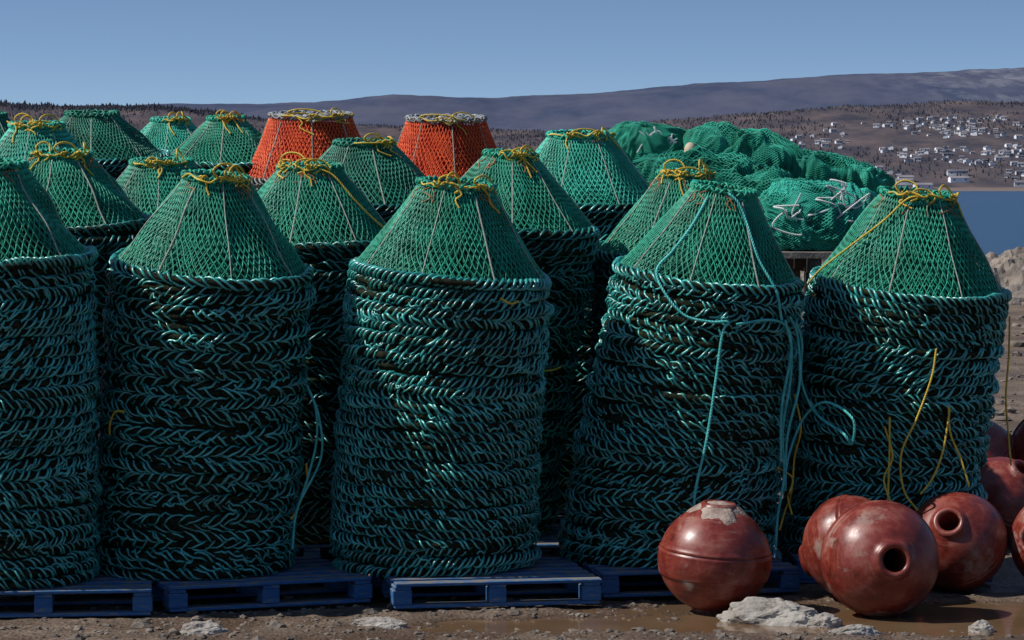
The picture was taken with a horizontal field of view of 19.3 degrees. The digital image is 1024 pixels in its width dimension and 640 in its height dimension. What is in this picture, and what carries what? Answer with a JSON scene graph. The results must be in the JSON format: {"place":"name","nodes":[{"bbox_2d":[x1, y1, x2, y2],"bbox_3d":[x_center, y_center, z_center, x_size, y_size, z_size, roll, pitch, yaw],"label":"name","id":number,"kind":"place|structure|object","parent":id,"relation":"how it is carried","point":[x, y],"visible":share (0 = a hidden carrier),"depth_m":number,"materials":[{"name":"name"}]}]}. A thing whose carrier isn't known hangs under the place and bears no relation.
{"place":"outdoors","nodes":[
{"label":"outdoors","id":0,"kind":"place"},
{"bbox_2d":[27,141,151,503],"bbox_3d":[-2.881,0.146,19.053,1.307,2.549,1.290,0,3,0],"label":"crab pot stack","id":1,"kind":"object","parent":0,"point":[90,199],"visible":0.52,"depth_m":18.68,"materials":[{"name":"teal fabric"}]},
{"bbox_2d":[116,148,197,214],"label":"crab pot stack","id":2,"kind":"object","parent":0,"point":[145,189],"visible":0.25,"depth_m":20.22,"materials":[{"name":"teal fabric"}]},
{"bbox_2d":[137,111,197,153],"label":"crab pot stack","id":3,"kind":"object","parent":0,"point":[171,134],"visible":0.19,"depth_m":25.05,"materials":[{"name":"teal fabric"}]},
{"bbox_2d":[170,110,261,186],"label":"crab pot stack","id":4,"kind":"object","parent":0,"point":[211,141],"visible":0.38,"depth_m":24.02,"materials":[{"name":"teal fabric"}]},
{"bbox_2d":[307,133,425,222],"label":"crab pot stack","id":5,"kind":"object","parent":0,"point":[382,175],"visible":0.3,"depth_m":20.71,"materials":[{"name":"teal fabric"}]},
{"bbox_2d":[0,67,1023,190],"bbox_3d":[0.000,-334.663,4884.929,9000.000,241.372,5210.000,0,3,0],"label":"hills","id":6,"kind":"structure","parent":0,"point":[606,110],"depth_m":5180.36,"materials":[{"name":"brown soil"}]},
{"bbox_2d":[0,99,1023,181],"bbox_3d":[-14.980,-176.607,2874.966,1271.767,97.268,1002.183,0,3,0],"label":"distant conifer forest","id":7,"kind":"object","parent":6,"relation":"on","point":[51,106],"visible":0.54,"depth_m":3223.11,"materials":[{"name":"green plant"}]},
{"bbox_2d":[790,114,1023,188],"bbox_3d":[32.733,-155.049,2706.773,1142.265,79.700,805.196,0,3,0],"label":"distant town","id":8,"kind":"object","parent":6,"relation":"on","point":[945,151],"visible":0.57,"depth_m":2693.39,"materials":[{"name":"white"}]},
{"bbox_2d":[797,116,1023,186],"bbox_3d":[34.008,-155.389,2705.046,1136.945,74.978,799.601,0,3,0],"label":"windows","id":9,"kind":"structure","parent":8,"relation":"in","point":[955,116],"depth_m":2751.44,"materials":[{"name":"glass"}]},
{"bbox_2d":[0,302,1023,639],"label":"ground","id":10,"kind":"structure","parent":0,"point":[1006,584],"depth_m":17.00,"materials":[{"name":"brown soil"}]},
{"bbox_2d":[0,572,152,617],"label":"blue wooden pallet","id":11,"kind":"object","parent":10,"relation":"on","point":[44,601],"visible":0.62,"depth_m":16.74,"materials":[{"name":"paint"}]},
{"bbox_2d":[0,158,102,590],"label":"crab pot stack","id":12,"kind":"object","parent":11,"relation":"on","point":[50,486],"visible":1,"depth_m":16.75,"materials":[{"name":"teal fabric"}]},
{"bbox_2d":[180,621,228,635],"bbox_3d":[-1.653,1.701,16.240,0.278,0.154,0.158,-1,3,-12],"label":"rock","id":13,"kind":"object","parent":10,"relation":"on","point":[191,628],"visible":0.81,"depth_m":16.20,"materials":[{"name":"white stone"}]},
{"bbox_2d":[151,556,371,612],"bbox_3d":[-1.549,1.535,17.546,1.203,0.148,1.058,-1,3,-21],"label":"blue wooden pallet","id":14,"kind":"object","parent":10,"relation":"on","point":[173,595],"visible":0.6,"depth_m":17.21,"materials":[{"name":"paint"}]},
{"bbox_2d":[95,163,316,582],"bbox_3d":[-1.814,0.283,17.584,1.352,2.398,1.299,0,3,0],"label":"crab pot stack","id":15,"kind":"object","parent":14,"relation":"on","point":[211,299],"visible":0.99,"depth_m":17.13,"materials":[{"name":"teal fabric"}]},
{"bbox_2d":[292,385,323,548],"bbox_3d":[-1.172,0.853,17.430,0.147,0.947,0.182,1,3,27],"label":"loose aqua rope","id":16,"kind":"object","parent":15,"relation":"attached to","point":[305,488],"visible":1,"depth_m":17.43,"materials":[{"name":"teal fabric"}]},
{"bbox_2d":[294,542,336,557],"bbox_3d":[-1.320,1.455,19.334,1.202,0.149,1.058,0,3,-8],"label":"blue wooden pallet","id":17,"kind":"object","parent":10,"relation":"on","point":[312,549],"visible":0.12,"depth_m":18.82,"materials":[{"name":"paint"}]},
{"bbox_2d":[258,152,386,544],"bbox_3d":[-1.305,0.167,19.297,1.276,2.487,1.284,0,3,0],"label":"crab pot stack","id":18,"kind":"object","parent":17,"relation":"on","point":[328,226],"visible":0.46,"depth_m":18.79,"materials":[{"name":"teal fabric"}]},
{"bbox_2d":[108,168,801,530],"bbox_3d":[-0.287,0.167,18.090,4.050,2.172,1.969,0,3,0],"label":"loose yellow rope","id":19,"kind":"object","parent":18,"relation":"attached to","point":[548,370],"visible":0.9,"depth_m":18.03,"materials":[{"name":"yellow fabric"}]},
{"bbox_2d":[350,616,407,628],"bbox_3d":[-0.734,1.684,16.512,0.337,0.121,0.156,1,3,13],"label":"rock","id":20,"kind":"object","parent":10,"relation":"on","point":[389,622],"visible":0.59,"depth_m":16.46,"materials":[{"name":"white stone"}]},
{"bbox_2d":[370,556,601,608],"bbox_3d":[-0.169,1.531,17.606,1.208,0.150,1.058,0,3,-10],"label":"blue wooden pallet","id":21,"kind":"object","parent":10,"relation":"on","point":[572,576],"visible":0.77,"depth_m":17.19,"materials":[{"name":"paint"}]},
{"bbox_2d":[328,171,554,578],"bbox_3d":[-0.418,0.308,17.748,1.346,2.364,1.315,0,3,0],"label":"crab pot stack","id":22,"kind":"object","parent":21,"relation":"on","point":[438,429],"visible":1,"depth_m":17.27,"materials":[{"name":"teal fabric"}]},
{"bbox_2d":[534,525,560,556],"bbox_3d":[-0.220,1.457,19.284,1.205,0.148,1.058,0,3,-8],"label":"blue wooden pallet","id":23,"kind":"object","parent":10,"relation":"on","point":[547,541],"visible":0.13,"depth_m":19.29,"materials":[{"name":"paint"}]},
{"bbox_2d":[461,145,599,536],"bbox_3d":[-0.180,0.142,19.421,1.491,2.537,1.322,0,3,0],"label":"crab pot stack","id":24,"kind":"object","parent":23,"relation":"on","point":[539,206],"visible":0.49,"depth_m":19.10,"materials":[{"name":"teal fabric"}]},
{"bbox_2d":[225,598,1023,639],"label":"muddy puddle","id":25,"kind":"object","parent":10,"relation":"on","point":[937,619],"visible":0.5,"depth_m":16.68,"materials":[{"name":"liquid"}]},
{"bbox_2d":[573,557,799,597],"bbox_3d":[0.998,1.510,18.085,1.207,0.149,1.058,-1,3,-12],"label":"blue wooden pallet","id":26,"kind":"object","parent":10,"relation":"on","point":[786,575],"visible":0.38,"depth_m":17.67,"materials":[{"name":"paint"}]},
{"bbox_2d":[557,180,805,568],"bbox_3d":[1.021,0.306,18.228,1.492,2.312,1.361,0,3,0],"label":"crab pot stack","id":27,"kind":"object","parent":26,"relation":"on","point":[639,434],"visible":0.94,"depth_m":17.71,"materials":[{"name":"teal fabric"}]},
{"bbox_2d":[655,193,855,547],"bbox_3d":[1.420,0.306,17.759,1.166,2.112,0.398,0,3,-7],"label":"loose aqua rope","id":28,"kind":"object","parent":27,"relation":"attached to","point":[784,456],"visible":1,"depth_m":17.78,"materials":[{"name":"teal fabric"}]},
{"bbox_2d":[657,500,772,613],"bbox_3d":[1.151,1.351,17.078,0.653,0.653,0.647,2,6,-20],"label":"red trawl bobbin","id":29,"kind":"object","parent":10,"relation":"on","point":[714,556],"visible":0.97,"depth_m":16.85,"materials":[{"name":"metal"}]},
{"bbox_2d":[716,596,818,626],"bbox_3d":[1.444,1.690,16.705,0.623,0.303,0.322,1,3,15],"label":"rock","id":30,"kind":"object","parent":10,"relation":"on","point":[754,610],"visible":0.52,"depth_m":16.63,"materials":[{"name":"grey stone"}]},
{"bbox_2d":[778,250,832,496],"bbox_3d":[2.050,0.446,22.057,1.990,1.960,3.495,0,3,0],"label":"wooden net rack","id":31,"kind":"object","parent":10,"relation":"on","point":[806,262],"visible":0.1,"depth_m":20.45,"materials":[{"name":"brown wood"}]},
{"bbox_2d":[604,121,895,250],"bbox_3d":[1.595,-1.009,22.029,2.671,0.940,3.196,0,3,0],"label":"fishing net pile","id":32,"kind":"object","parent":31,"relation":"on","point":[811,200],"visible":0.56,"depth_m":21.94,"materials":[{"name":"green fabric"}]},
{"bbox_2d":[807,612,842,627],"bbox_3d":[1.719,1.684,16.549,0.214,0.156,0.176,0,3,0],"label":"rock","id":33,"kind":"object","parent":10,"relation":"on","point":[825,620],"visible":0.59,"depth_m":16.48,"materials":[{"name":"grey stone"}]},
{"bbox_2d":[798,495,871,592],"bbox_3d":[1.980,1.323,17.497,0.592,0.610,0.584,-1,3,-30],"label":"red trawl bobbin","id":34,"kind":"object","parent":10,"relation":"on","point":[825,515],"visible":0.28,"depth_m":17.37,"materials":[{"name":"metal"}]},
{"bbox_2d":[828,624,881,635],"bbox_3d":[1.846,1.696,16.189,0.292,0.121,0.133,-1,3,-13],"label":"rock","id":35,"kind":"object","parent":10,"relation":"on","point":[856,629],"visible":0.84,"depth_m":16.16,"materials":[{"name":"white stone"}]},
{"bbox_2d":[820,500,938,617],"bbox_3d":[2.069,1.345,16.927,0.668,0.661,0.660,0,-3,-8],"label":"red trawl bobbin","id":36,"kind":"object","parent":10,"relation":"on","point":[879,558],"visible":1,"depth_m":16.72,"materials":[{"name":"metal"}]},
{"bbox_2d":[773,543,992,582],"bbox_3d":[2.278,1.486,18.635,1.207,0.149,1.058,0,3,-3],"label":"blue wooden pallet","id":37,"kind":"object","parent":10,"relation":"on","point":[792,557],"visible":0.16,"depth_m":18.25,"materials":[{"name":"paint"}]},
{"bbox_2d":[775,180,1011,553],"bbox_3d":[2.352,0.283,18.577,1.450,2.298,1.361,0,3,0],"label":"crab pot stack","id":38,"kind":"object","parent":37,"relation":"on","point":[899,295],"visible":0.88,"depth_m":18.11,"materials":[{"name":"teal fabric"}]},
{"bbox_2d":[806,196,1011,510],"bbox_3d":[2.434,0.186,18.159,1.281,1.872,0.674,0,3,0],"label":"loose yellow rope","id":39,"kind":"object","parent":38,"relation":"attached to","point":[890,450],"visible":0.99,"depth_m":17.99,"materials":[{"name":"fabric"}]},
{"bbox_2d":[800,246,1023,304],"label":"rocky bank","id":40,"kind":"structure","parent":10,"relation":"on","point":[1007,266],"depth_m":60.73,"materials":[{"name":"beige stone"}]},
{"bbox_2d":[915,492,1007,591],"bbox_3d":[2.640,1.315,17.877,0.580,0.585,0.583,-1,3,-27],"label":"red trawl bobbin","id":41,"kind":"object","parent":10,"relation":"on","point":[969,531],"visible":0.81,"depth_m":17.66,"materials":[{"name":"metal"}]},
{"bbox_2d":[968,620,994,632],"bbox_3d":[2.552,1.691,16.344,0.150,0.128,0.118,0,3,-2],"label":"rock","id":42,"kind":"object","parent":10,"relation":"on","point":[979,626],"visible":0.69,"depth_m":16.31,"materials":[{"name":"white stone"}]},
{"bbox_2d":[979,457,1023,543],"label":"red trawl bobbin","id":43,"kind":"object","parent":10,"relation":"on","point":[1002,481],"visible":0.32,"depth_m":19.92,"materials":[{"name":"metal"}]},
{"bbox_2d":[1010,507,1023,575],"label":"red trawl bobbin","id":44,"kind":"object","parent":10,"relation":"on","point":[1017,541],"visible":1,"depth_m":17.75,"materials":[{"name":"metal"}]},
{"bbox_3d":[1.102,1.428,19.934,1.207,0.148,1.058,0,3,-8],"label":"blue wooden pallet","id":45,"kind":"object","parent":10,"relation":"on","visible":0},
{"bbox_2d":[584,159,772,392],"bbox_3d":[1.116,0.163,19.752,1.288,2.440,1.293,0,3,0],"label":"crab pot stack","id":46,"kind":"object","parent":45,"relation":"on","point":[662,195],"visible":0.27,"depth_m":19.49,"materials":[{"name":"teal fabric"}]},
{"bbox_2d":[0,0,1023,105],"label":"sky","id":47,"kind":"structure","parent":0,"point":[60,52],"materials":[{"name":"blue"}]},
{"bbox_2d":[555,509,565,527],"bbox_3d":[0.459,1.363,21.382,1.206,0.148,1.058,0,3,0],"label":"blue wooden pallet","id":48,"kind":"object","parent":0,"point":[562,512],"depth_m":21.34,"materials":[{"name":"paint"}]},
{"bbox_2d":[535,127,649,508],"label":"crab pot stack","id":49,"kind":"object","parent":48,"relation":"on","point":[602,185],"visible":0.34,"depth_m":20.91,"materials":[{"name":"teal fabric"}]},
{"bbox_2d":[910,191,1023,255],"bbox_3d":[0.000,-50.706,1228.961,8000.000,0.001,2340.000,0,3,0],"label":"sea","id":50,"kind":"structure","parent":0,"point":[994,220],"depth_m":396.44,"materials":[{"name":"blue liquid"}]},
{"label":"blue wooden pallet","id":51,"kind":"object","parent":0,"visible":0},
{"bbox_2d":[0,113,82,173],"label":"crab pot stack","id":52,"kind":"object","parent":51,"relation":"on","point":[20,139],"visible":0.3,"depth_m":21.25,"materials":[{"name":"teal fabric"}]},
{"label":"blue wooden pallet","id":53,"kind":"object","parent":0,"visible":0},
{"bbox_2d":[51,109,169,179],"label":"crab pot stack","id":54,"kind":"object","parent":53,"relation":"on","point":[113,142],"visible":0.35,"depth_m":23.70,"materials":[{"name":"teal fabric"}]},
{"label":"blue wooden pallet","id":55,"kind":"object","parent":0,"visible":0},
{"bbox_2d":[0,111,10,138],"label":"crab pot stack","id":56,"kind":"object","parent":55,"relation":"on","point":[4,118],"visible":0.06,"depth_m":23.42,"materials":[{"name":"teal fabric"}]},
{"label":"blue wooden pallet","id":57,"kind":"object","parent":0,"visible":0},
{"bbox_2d":[247,108,360,191],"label":"crab pot stack","id":58,"kind":"object","parent":57,"relation":"on","point":[310,134],"visible":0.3,"depth_m":23.63,"materials":[{"name":"orange-red fabric netting"},{"name":"grey rope"},{"name":"yellow rope"}]},
{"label":"blue wooden pallet","id":59,"kind":"object","parent":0,"visible":0},
{"bbox_2d":[397,112,496,192],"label":"crab pot stack","id":60,"kind":"object","parent":59,"relation":"on","point":[446,143],"visible":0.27,"depth_m":25.21,"materials":[{"name":"orange netting"},{"name":"grey rope"},{"name":"yellow rope"}]},
{"bbox_3d":[3.000,1.167,21.173,0.609,0.611,0.615,-29,2,21],"label":"red trawl bobbin","id":61,"kind":"object","parent":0,"visible":0},
{"bbox_2d":[984,421,1015,459],"bbox_3d":[3.200,0.972,20.815,0.617,0.609,0.610,-30,22,1],"label":"red trawl bobbin","id":62,"kind":"object","parent":61,"relation":"on","point":[997,434],"visible":0.13,"depth_m":20.60,"materials":[{"name":"metal"}]},
{"bbox_3d":[4.249,1.188,20.673,0.609,0.611,0.615,-29,2,21],"label":"red trawl bobbin","id":63,"kind":"object","parent":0,"visible":0},
{"bbox_2d":[1012,419,1023,460],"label":"red trawl bobbin","id":64,"kind":"object","parent":63,"relation":"on","point":[1018,435],"visible":0.45,"depth_m":20.65,"materials":[{"name":"metal"}]}
]}

